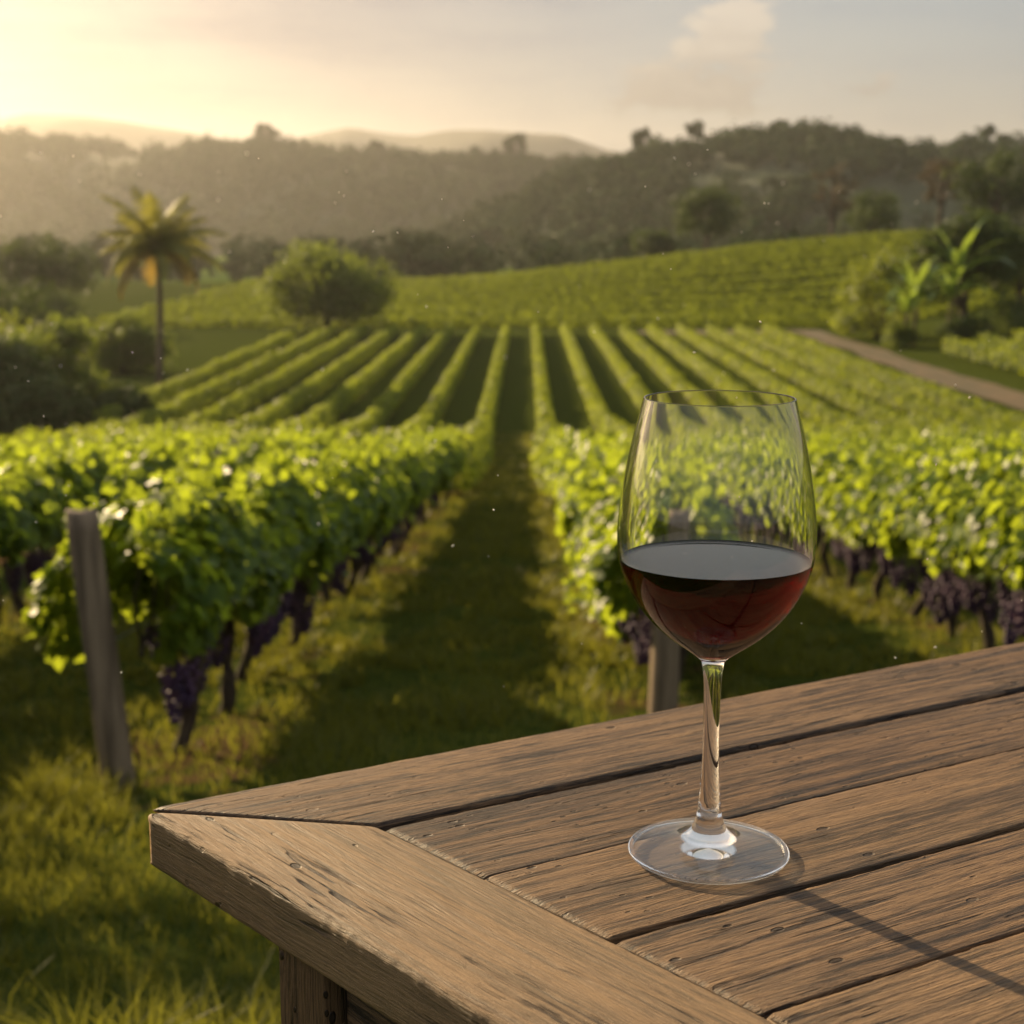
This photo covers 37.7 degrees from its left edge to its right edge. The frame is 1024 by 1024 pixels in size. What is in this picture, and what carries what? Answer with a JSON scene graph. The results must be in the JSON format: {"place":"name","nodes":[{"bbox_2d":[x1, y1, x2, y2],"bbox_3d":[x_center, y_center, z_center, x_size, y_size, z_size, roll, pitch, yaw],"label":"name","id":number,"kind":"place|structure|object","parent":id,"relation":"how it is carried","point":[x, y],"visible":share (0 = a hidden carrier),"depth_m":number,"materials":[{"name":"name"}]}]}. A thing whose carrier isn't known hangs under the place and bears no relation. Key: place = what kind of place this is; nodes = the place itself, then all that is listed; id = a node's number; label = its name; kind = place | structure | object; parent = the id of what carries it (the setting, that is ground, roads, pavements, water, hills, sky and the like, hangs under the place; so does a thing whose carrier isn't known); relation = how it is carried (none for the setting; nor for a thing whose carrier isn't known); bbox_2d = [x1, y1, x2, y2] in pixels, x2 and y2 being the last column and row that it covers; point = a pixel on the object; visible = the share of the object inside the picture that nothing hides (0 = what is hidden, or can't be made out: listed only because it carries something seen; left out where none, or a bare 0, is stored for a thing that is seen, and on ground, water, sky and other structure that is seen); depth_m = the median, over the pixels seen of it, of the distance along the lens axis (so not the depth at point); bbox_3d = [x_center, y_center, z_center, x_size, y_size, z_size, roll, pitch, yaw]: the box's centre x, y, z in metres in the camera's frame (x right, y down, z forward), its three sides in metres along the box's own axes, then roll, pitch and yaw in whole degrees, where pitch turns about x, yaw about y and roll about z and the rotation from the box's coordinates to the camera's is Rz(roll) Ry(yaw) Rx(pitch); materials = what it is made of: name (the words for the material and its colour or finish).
{"place":"outdoors","nodes":[
{"label":"outdoors","id":0,"kind":"place"},
{"bbox_2d":[0,149,554,256],"bbox_3d":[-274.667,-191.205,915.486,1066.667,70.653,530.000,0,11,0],"label":"hill","id":1,"kind":"structure","parent":0,"point":[243,211],"depth_m":819.64,"materials":[{"name":"green plant"}]},
{"bbox_2d":[0,114,625,166],"bbox_3d":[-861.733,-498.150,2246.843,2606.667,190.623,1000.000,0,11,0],"label":"mountain","id":2,"kind":"structure","parent":0,"point":[134,135],"depth_m":2136.97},
{"bbox_2d":[0,237,1023,1023],"bbox_3d":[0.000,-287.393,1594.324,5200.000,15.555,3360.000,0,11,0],"label":"ground","id":3,"kind":"structure","parent":0,"point":[198,347],"depth_m":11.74,"materials":[{"name":"green plant"}]},
{"bbox_2d":[0,488,27,561],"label":"grape vine","id":4,"kind":"object","parent":3,"relation":"on","point":[6,534],"visible":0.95,"depth_m":10.07,"materials":[{"name":"green plant"}]},
{"bbox_2d":[0,274,60,335],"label":"shrub","id":5,"kind":"object","parent":3,"relation":"on","point":[15,303],"visible":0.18,"depth_m":76.95,"materials":[{"name":"green plant"}]},
{"bbox_2d":[0,333,63,401],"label":"shrub","id":6,"kind":"object","parent":3,"relation":"on","point":[21,355],"visible":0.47,"depth_m":59.74,"materials":[{"name":"green plant"}]},
{"bbox_2d":[0,450,66,622],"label":"grape vine","id":7,"kind":"object","parent":3,"relation":"on","point":[28,495],"visible":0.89,"depth_m":10.79,"materials":[{"name":"green plant"}]},
{"bbox_2d":[0,371,98,439],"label":"shrub","id":8,"kind":"object","parent":3,"relation":"on","point":[30,403],"visible":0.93,"depth_m":57.89,"materials":[{"name":"green plant"}]},
{"bbox_2d":[1,276,100,361],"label":"shrub","id":9,"kind":"object","parent":3,"relation":"on","point":[64,304],"visible":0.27,"depth_m":94.00,"materials":[{"name":"green plant"}]},
{"bbox_2d":[0,230,102,307],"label":"leafy tree","id":10,"kind":"object","parent":3,"relation":"on","point":[38,259],"visible":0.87,"depth_m":128.98,"materials":[{"name":"green plant"}]},
{"bbox_2d":[0,427,106,617],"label":"grape vine","id":11,"kind":"object","parent":3,"relation":"on","point":[57,469],"visible":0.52,"depth_m":11.94,"materials":[{"name":"green plant"}]},
{"bbox_2d":[1,309,113,420],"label":"shrub","id":12,"kind":"object","parent":3,"relation":"on","point":[63,341],"visible":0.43,"depth_m":64.28,"materials":[{"name":"green plant"}]},
{"bbox_2d":[23,434,127,598],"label":"grape vine","id":13,"kind":"object","parent":3,"relation":"on","point":[95,470],"visible":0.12,"depth_m":12.96,"materials":[{"name":"green plant"}]},
{"bbox_2d":[54,436,165,494],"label":"grape vine","id":14,"kind":"object","parent":3,"relation":"on","point":[138,476],"visible":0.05,"depth_m":14.16,"materials":[{"name":"green plant"}]},
{"bbox_2d":[84,380,157,422],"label":"shrub","id":15,"kind":"object","parent":3,"relation":"on","point":[130,398],"visible":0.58,"depth_m":63.58,"materials":[{"name":"green plant"}]},
{"bbox_2d":[66,508,176,792],"bbox_3d":[-1.708,0.396,7.540,0.242,1.312,2.728,0,11,0],"label":"wooden post","id":16,"kind":"object","parent":3,"relation":"on","point":[106,692],"visible":0.84,"depth_m":6.21,"materials":[{"name":"wood"}]},
{"bbox_2d":[81,307,177,373],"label":"shrub","id":17,"kind":"object","parent":3,"relation":"on","point":[123,336],"visible":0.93,"depth_m":86.54,"materials":[{"name":"green plant"}]},
{"bbox_2d":[99,431,189,494],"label":"grape vine","id":18,"kind":"object","parent":3,"relation":"on","point":[161,459],"visible":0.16,"depth_m":15.17,"materials":[{"name":"green plant"}]},
{"bbox_2d":[20,435,273,752],"bbox_3d":[-1.623,0.469,6.937,0.922,1.600,1.392,1,11,3],"label":"grape vine","id":19,"kind":"object","parent":3,"relation":"on","point":[214,572],"visible":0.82,"depth_m":6.56,"materials":[{"name":"green plant"}]},
{"bbox_2d":[99,186,227,385],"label":"palm tree","id":20,"kind":"object","parent":3,"relation":"on","point":[153,238],"visible":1,"depth_m":79.24,"materials":[{"name":"green plant"}]},
{"bbox_2d":[14,323,370,442],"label":"vine row","id":21,"kind":"object","parent":3,"relation":"on","point":[245,398],"visible":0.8,"depth_m":70.95,"materials":[{"name":"green plant"}]},
{"bbox_2d":[90,331,294,425],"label":"vine row","id":22,"kind":"object","parent":3,"relation":"on","point":[178,386],"visible":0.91,"depth_m":80.05,"materials":[{"name":"green plant"}]},
{"bbox_2d":[0,325,399,445],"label":"vine row","id":23,"kind":"object","parent":3,"relation":"on","point":[312,388],"visible":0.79,"depth_m":67.98,"materials":[{"name":"green plant"}]},
{"bbox_2d":[70,326,333,433],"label":"vine row","id":24,"kind":"object","parent":3,"relation":"on","point":[181,405],"visible":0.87,"depth_m":72.57,"materials":[{"name":"green plant"}]},
{"bbox_2d":[123,442,302,712],"bbox_3d":[-1.604,0.422,7.988,0.920,1.545,1.391,-1,11,-3],"label":"grape vine","id":25,"kind":"object","parent":3,"relation":"on","point":[275,584],"visible":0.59,"depth_m":7.94,"materials":[{"name":"green plant"}]},
{"bbox_2d":[25,325,426,449],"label":"vine row","id":26,"kind":"object","parent":3,"relation":"on","point":[332,407],"visible":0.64,"depth_m":68.28,"materials":[{"name":"green plant"}]},
{"bbox_2d":[206,424,269,465],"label":"grape vine","id":27,"kind":"object","parent":3,"relation":"on","point":[257,450],"visible":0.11,"depth_m":20.70,"materials":[{"name":"green plant"}]},
{"bbox_2d":[177,432,331,679],"bbox_3d":[-1.648,0.313,9.052,1.060,1.614,1.378,0,11,0],"label":"grape vine","id":28,"kind":"object","parent":3,"relation":"on","point":[302,504],"visible":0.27,"depth_m":9.08,"materials":[{"name":"green plant"}]},
{"bbox_2d":[231,445,359,652],"bbox_3d":[-1.569,0.345,10.191,1.112,1.496,1.378,0,11,1],"label":"grape vine","id":29,"kind":"object","parent":3,"relation":"on","point":[315,571],"visible":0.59,"depth_m":10.06,"materials":[{"name":"green plant"}]},
{"bbox_2d":[0,126,607,255],"bbox_3d":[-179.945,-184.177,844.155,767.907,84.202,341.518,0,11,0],"label":"forest","id":30,"kind":"object","parent":3,"relation":"on","point":[200,160],"visible":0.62,"depth_m":828.41,"materials":[{"name":"green plant"}]},
{"bbox_2d":[266,425,379,630],"bbox_3d":[-1.522,0.208,11.338,1.050,1.632,1.355,0,11,0],"label":"grape vine","id":31,"kind":"object","parent":3,"relation":"on","point":[349,479],"visible":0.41,"depth_m":11.22,"materials":[{"name":"green plant"}]},
{"bbox_2d":[248,238,404,333],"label":"round tree","id":32,"kind":"object","parent":3,"relation":"on","point":[325,282],"visible":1,"depth_m":121.36,"materials":[{"name":"green plant"}]},
{"bbox_2d":[217,322,454,444],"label":"vine row","id":33,"kind":"object","parent":3,"relation":"on","point":[379,413],"visible":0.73,"depth_m":67.79,"materials":[{"name":"green plant"}]},
{"bbox_2d":[284,435,387,611],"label":"grape vine","id":34,"kind":"object","parent":3,"relation":"on","point":[324,586],"visible":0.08,"depth_m":12.62,"materials":[{"name":"green plant"}]},
{"bbox_2d":[302,432,404,596],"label":"grape vine","id":35,"kind":"object","parent":3,"relation":"on","point":[385,489],"visible":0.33,"depth_m":13.54,"materials":[{"name":"green plant"}]},
{"bbox_2d":[316,435,410,583],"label":"grape vine","id":36,"kind":"object","parent":3,"relation":"on","point":[400,488],"visible":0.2,"depth_m":14.72,"materials":[{"name":"green plant"}]},
{"bbox_2d":[364,428,430,557],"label":"grape vine","id":37,"kind":"object","parent":3,"relation":"on","point":[415,467],"visible":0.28,"depth_m":17.58,"materials":[{"name":"green plant"}]},
{"bbox_2d":[332,325,481,452],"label":"vine row","id":38,"kind":"object","parent":3,"relation":"on","point":[431,412],"visible":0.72,"depth_m":65.50,"materials":[{"name":"green plant"}]},
{"bbox_2d":[372,431,441,543],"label":"grape vine","id":39,"kind":"object","parent":3,"relation":"on","point":[437,475],"visible":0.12,"depth_m":19.98,"materials":[{"name":"green plant"}]},
{"bbox_2d":[395,430,454,528],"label":"grape vine","id":40,"kind":"object","parent":3,"relation":"on","point":[446,471],"visible":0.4,"depth_m":21.76,"materials":[{"name":"green plant"}]},
{"bbox_2d":[449,324,510,494],"bbox_3d":[-1.056,-7.831,75.531,1.490,3.989,92.182,0,11,0],"label":"vine row","id":41,"kind":"object","parent":3,"relation":"on","point":[476,437],"visible":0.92,"depth_m":49.08,"materials":[{"name":"green plant"}]},
{"bbox_2d":[79,293,1017,327],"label":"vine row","id":42,"kind":"object","parent":3,"relation":"on","point":[598,321],"visible":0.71,"depth_m":131.48,"materials":[{"name":"green plant"}]},
{"bbox_2d":[529,323,569,494],"bbox_3d":[1.560,-7.840,75.633,1.416,3.929,92.348,0,11,1],"label":"vine row","id":43,"kind":"object","parent":3,"relation":"on","point":[545,416],"visible":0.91,"depth_m":61.87,"materials":[{"name":"green plant"}]},
{"bbox_2d":[163,269,938,308],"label":"vine row","id":44,"kind":"object","parent":3,"relation":"on","point":[716,290],"visible":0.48,"depth_m":159.03,"materials":[{"name":"green plant"}]},
{"bbox_2d":[99,289,1015,323],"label":"vine row","id":45,"kind":"object","parent":3,"relation":"on","point":[766,312],"visible":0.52,"depth_m":138.52,"materials":[{"name":"green plant"}]},
{"bbox_2d":[212,245,919,294],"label":"vine row","id":46,"kind":"object","parent":3,"relation":"on","point":[700,267],"visible":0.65,"depth_m":179.52,"materials":[{"name":"green plant"}]},
{"bbox_2d":[144,279,988,313],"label":"vine row","id":47,"kind":"object","parent":3,"relation":"on","point":[791,297],"visible":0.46,"depth_m":152.16,"materials":[{"name":"green plant"}]},
{"bbox_2d":[123,283,1011,317],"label":"vine row","id":48,"kind":"object","parent":3,"relation":"on","point":[814,305],"visible":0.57,"depth_m":145.38,"materials":[{"name":"green plant"}]},
{"bbox_2d":[226,238,928,290],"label":"vine row","id":49,"kind":"object","parent":3,"relation":"on","point":[779,252],"visible":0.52,"depth_m":186.36,"materials":[{"name":"green plant"}]},
{"bbox_2d":[554,438,604,546],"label":"grape vine","id":50,"kind":"object","parent":3,"relation":"on","point":[567,515],"visible":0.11,"depth_m":12.03,"materials":[{"name":"green plant"}]},
{"bbox_2d":[181,258,979,302],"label":"vine row","id":51,"kind":"object","parent":3,"relation":"on","point":[821,273],"visible":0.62,"depth_m":165.82,"materials":[{"name":"green plant"}]},
{"bbox_2d":[197,252,967,297],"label":"vine row","id":52,"kind":"object","parent":3,"relation":"on","point":[716,272],"visible":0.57,"depth_m":172.69,"materials":[{"name":"green plant"}]},
{"bbox_2d":[148,642,1023,1023],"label":"wooden table","id":53,"kind":"object","parent":3,"relation":"on","point":[506,882],"visible":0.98,"depth_m":0.73,"materials":[{"name":"brown wood"}]},
{"bbox_2d":[617,390,816,884],"bbox_3d":[0.097,0.057,0.719,0.094,0.225,0.094,0,11,0],"label":"wine glass","id":54,"kind":"object","parent":53,"relation":"on","point":[717,532],"visible":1,"depth_m":0.68,"materials":[{"name":"clear glass"}]},
{"bbox_2d":[546,425,626,497],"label":"grape vine","id":55,"kind":"object","parent":3,"relation":"on","point":[560,469],"visible":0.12,"depth_m":17.76,"materials":[{"name":"green plant"}]},
{"bbox_2d":[239,231,936,286],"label":"vine row","id":56,"kind":"object","parent":3,"relation":"on","point":[783,246],"visible":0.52,"depth_m":193.18,"materials":[{"name":"green plant"}]},
{"bbox_2d":[555,430,625,533],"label":"grape vine","id":57,"kind":"object","parent":3,"relation":"on","point":[567,490],"visible":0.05,"depth_m":13.50,"materials":[{"name":"green plant"}]},
{"bbox_2d":[559,322,634,449],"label":"vine row","id":58,"kind":"object","parent":3,"relation":"on","point":[598,412],"visible":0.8,"depth_m":67.99,"materials":[{"name":"green plant"}]},
{"bbox_2d":[558,438,647,645],"bbox_3d":[0.877,0.299,10.339,1.088,1.537,1.492,-1,11,-4],"label":"grape vine","id":59,"kind":"object","parent":3,"relation":"on","point":[595,497],"visible":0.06,"depth_m":10.49,"materials":[{"name":"green plant"}]},
{"bbox_2d":[573,451,650,644],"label":"grape vine","id":60,"kind":"object","parent":3,"relation":"on","point":[615,629],"visible":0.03,"depth_m":8.94,"materials":[{"name":"green plant"}]},
{"bbox_2d":[589,323,649,410],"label":"vine row","id":61,"kind":"object","parent":3,"relation":"on","point":[630,380],"visible":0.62,"depth_m":83.43,"materials":[{"name":"green plant"}]},
{"bbox_2d":[580,431,687,685],"bbox_3d":[0.872,0.381,8.396,0.984,1.624,1.392,0,11,2],"label":"grape vine","id":62,"kind":"object","parent":3,"relation":"on","point":[604,579],"visible":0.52,"depth_m":8.02,"materials":[{"name":"green plant"}]},
{"bbox_2d":[252,229,1022,283],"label":"vine row","id":63,"kind":"object","parent":3,"relation":"on","point":[820,238],"visible":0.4,"depth_m":200.05,"materials":[{"name":"green plant"}]},
{"bbox_2d":[628,227,679,256],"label":"leafy tree","id":64,"kind":"object","parent":3,"relation":"on","point":[648,243],"visible":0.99,"depth_m":226.47,"materials":[{"name":"green plant"}]},
{"bbox_2d":[648,623,679,713],"bbox_3d":[0.799,0.350,9.056,0.169,1.232,2.741,0,11,0],"label":"wooden post","id":65,"kind":"object","parent":3,"relation":"on","point":[664,674],"visible":0.32,"depth_m":7.77,"materials":[{"name":"wood"}]},
{"bbox_2d":[670,180,749,249],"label":"leafy tree","id":66,"kind":"object","parent":3,"relation":"on","point":[712,211],"visible":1,"depth_m":216.84,"materials":[{"name":"green plant"}]},
{"bbox_2d":[619,324,926,442],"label":"vine row","id":67,"kind":"object","parent":3,"relation":"on","point":[670,376],"visible":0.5,"depth_m":85.35,"materials":[{"name":"green plant"}]},
{"bbox_2d":[645,323,969,442],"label":"vine row","id":68,"kind":"object","parent":3,"relation":"on","point":[700,365],"visible":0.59,"depth_m":79.03,"materials":[{"name":"green plant"}]},
{"bbox_2d":[807,438,853,577],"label":"grape vine","id":69,"kind":"object","parent":3,"relation":"on","point":[828,572],"visible":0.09,"depth_m":15.31,"materials":[{"name":"green plant"}]},
{"bbox_2d":[811,161,859,238],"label":"dry tree","id":70,"kind":"object","parent":3,"relation":"on","point":[833,204],"visible":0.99,"depth_m":230.39,"materials":[{"name":"brown plant"}]},
{"bbox_2d":[675,323,1020,440],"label":"vine row","id":71,"kind":"object","parent":3,"relation":"on","point":[769,382],"visible":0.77,"depth_m":68.83,"materials":[{"name":"green plant"}]},
{"bbox_2d":[811,434,904,590],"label":"grape vine","id":72,"kind":"object","parent":3,"relation":"on","point":[822,472],"visible":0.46,"depth_m":14.20,"materials":[{"name":"green plant"}]},
{"bbox_2d":[816,438,908,602],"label":"grape vine","id":73,"kind":"object","parent":3,"relation":"on","point":[837,499],"visible":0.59,"depth_m":13.18,"materials":[{"name":"green plant"}]},
{"bbox_2d":[704,324,1023,438],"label":"vine row","id":74,"kind":"object","parent":3,"relation":"on","point":[867,409],"visible":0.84,"depth_m":71.79,"materials":[{"name":"green plant"}]},
{"bbox_2d":[838,186,904,233],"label":"leafy tree","id":75,"kind":"object","parent":3,"relation":"on","point":[876,210],"visible":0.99,"depth_m":234.68,"materials":[{"name":"green plant"}]},
{"bbox_2d":[825,243,925,338],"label":"shrub","id":76,"kind":"object","parent":3,"relation":"on","point":[880,272],"visible":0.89,"depth_m":115.80,"materials":[{"name":"green plant"}]},
{"bbox_2d":[733,323,1023,431],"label":"vine row","id":77,"kind":"object","parent":3,"relation":"on","point":[897,396],"visible":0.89,"depth_m":73.92,"materials":[{"name":"green plant"}]},
{"bbox_2d":[762,322,1023,427],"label":"vine row","id":78,"kind":"object","parent":3,"relation":"on","point":[944,395],"visible":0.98,"depth_m":75.96,"materials":[{"name":"green plant"}]},
{"bbox_2d":[881,321,920,349],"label":"shrub","id":79,"kind":"object","parent":3,"relation":"on","point":[896,338],"visible":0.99,"depth_m":106.58,"materials":[{"name":"green plant"}]},
{"bbox_2d":[840,443,981,619],"bbox_3d":[3.261,0.224,12.083,1.073,1.503,1.355,-1,11,-3],"label":"grape vine","id":80,"kind":"object","parent":3,"relation":"on","point":[863,512],"visible":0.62,"depth_m":12.04,"materials":[{"name":"green plant"}]},
{"bbox_2d":[874,253,952,345],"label":"banana plant","id":81,"kind":"object","parent":3,"relation":"on","point":[910,280],"visible":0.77,"depth_m":107.84,"materials":[{"name":"green plant"}]},
{"bbox_2d":[917,157,963,226],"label":"dry tree","id":82,"kind":"object","parent":3,"relation":"on","point":[933,173],"visible":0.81,"depth_m":210.77,"materials":[{"name":"brown plant"}]},
{"bbox_2d":[908,260,987,344],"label":"banana plant","id":83,"kind":"object","parent":3,"relation":"on","point":[949,283],"visible":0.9,"depth_m":106.52,"materials":[{"name":"green plant"}]},
{"bbox_2d":[875,428,1023,636],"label":"grape vine","id":84,"kind":"object","parent":3,"relation":"on","point":[893,506],"visible":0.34,"depth_m":10.92,"materials":[{"name":"green plant"}]},
{"bbox_2d":[899,218,1014,324],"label":"banana plant","id":85,"kind":"object","parent":3,"relation":"on","point":[956,257],"visible":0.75,"depth_m":107.85,"materials":[{"name":"green plant"}]},
{"bbox_2d":[898,205,1023,317],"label":"leafy tree","id":86,"kind":"object","parent":3,"relation":"on","point":[958,231],"visible":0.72,"depth_m":110.34,"materials":[{"name":"green plant"}]},
{"bbox_2d":[903,441,1023,648],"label":"grape vine","id":87,"kind":"object","parent":3,"relation":"on","point":[934,515],"visible":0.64,"depth_m":9.95,"materials":[{"name":"green plant"}]},
{"bbox_2d":[931,311,999,345],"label":"shrub","id":88,"kind":"object","parent":3,"relation":"on","point":[963,328],"visible":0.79,"depth_m":104.96,"materials":[{"name":"green plant"}]},
{"bbox_2d":[938,143,1023,226],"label":"leafy tree","id":89,"kind":"object","parent":3,"relation":"on","point":[984,188],"visible":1,"depth_m":201.84,"materials":[{"name":"green plant"}]},
{"bbox_2d":[942,335,1023,374],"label":"vine row","id":90,"kind":"object","parent":3,"relation":"on","point":[1004,361],"visible":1,"depth_m":91.20,"materials":[{"name":"green plant"}]},
{"bbox_2d":[949,428,1023,464],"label":"grape vine","id":91,"kind":"object","parent":3,"relation":"on","point":[981,449],"visible":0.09,"depth_m":17.12,"materials":[{"name":"green plant"}]},
{"bbox_2d":[950,431,1023,644],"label":"grape vine","id":92,"kind":"object","parent":3,"relation":"on","point":[989,513],"visible":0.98,"depth_m":8.77,"materials":[{"name":"green plant"}]},
{"bbox_2d":[977,290,1023,338],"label":"shrub","id":93,"kind":"object","parent":3,"relation":"on","point":[1014,314],"visible":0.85,"depth_m":105.69,"materials":[{"name":"green plant"}]},
{"bbox_2d":[980,212,1023,319],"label":"leafy tree","id":94,"kind":"object","parent":3,"relation":"on","point":[1017,284],"visible":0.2,"depth_m":117.44,"materials":[{"name":"green plant"}]},
{"bbox_2d":[0,0,1023,154],"label":"sky","id":95,"kind":"structure","parent":0,"point":[596,73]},
{"bbox_2d":[489,143,1023,267],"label":"hill","id":96,"kind":"structure","parent":0,"point":[911,191],"depth_m":520.29,"materials":[{"name":"green plant"}]},
{"bbox_2d":[0,219,916,280],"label":"woodland","id":97,"kind":"object","parent":96,"relation":"on","point":[414,254],"visible":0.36,"depth_m":275.68,"materials":[{"name":"green plant"}]},
{"bbox_2d":[425,117,1023,270],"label":"forest","id":98,"kind":"object","parent":96,"relation":"on","point":[512,214],"visible":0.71,"depth_m":530.68,"materials":[{"name":"green plant"}]},
{"bbox_2d":[787,330,1023,409],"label":"dirt track","id":99,"kind":"structure","parent":0,"point":[995,392],"depth_m":87.93,"materials":[{"name":"brown soil"}]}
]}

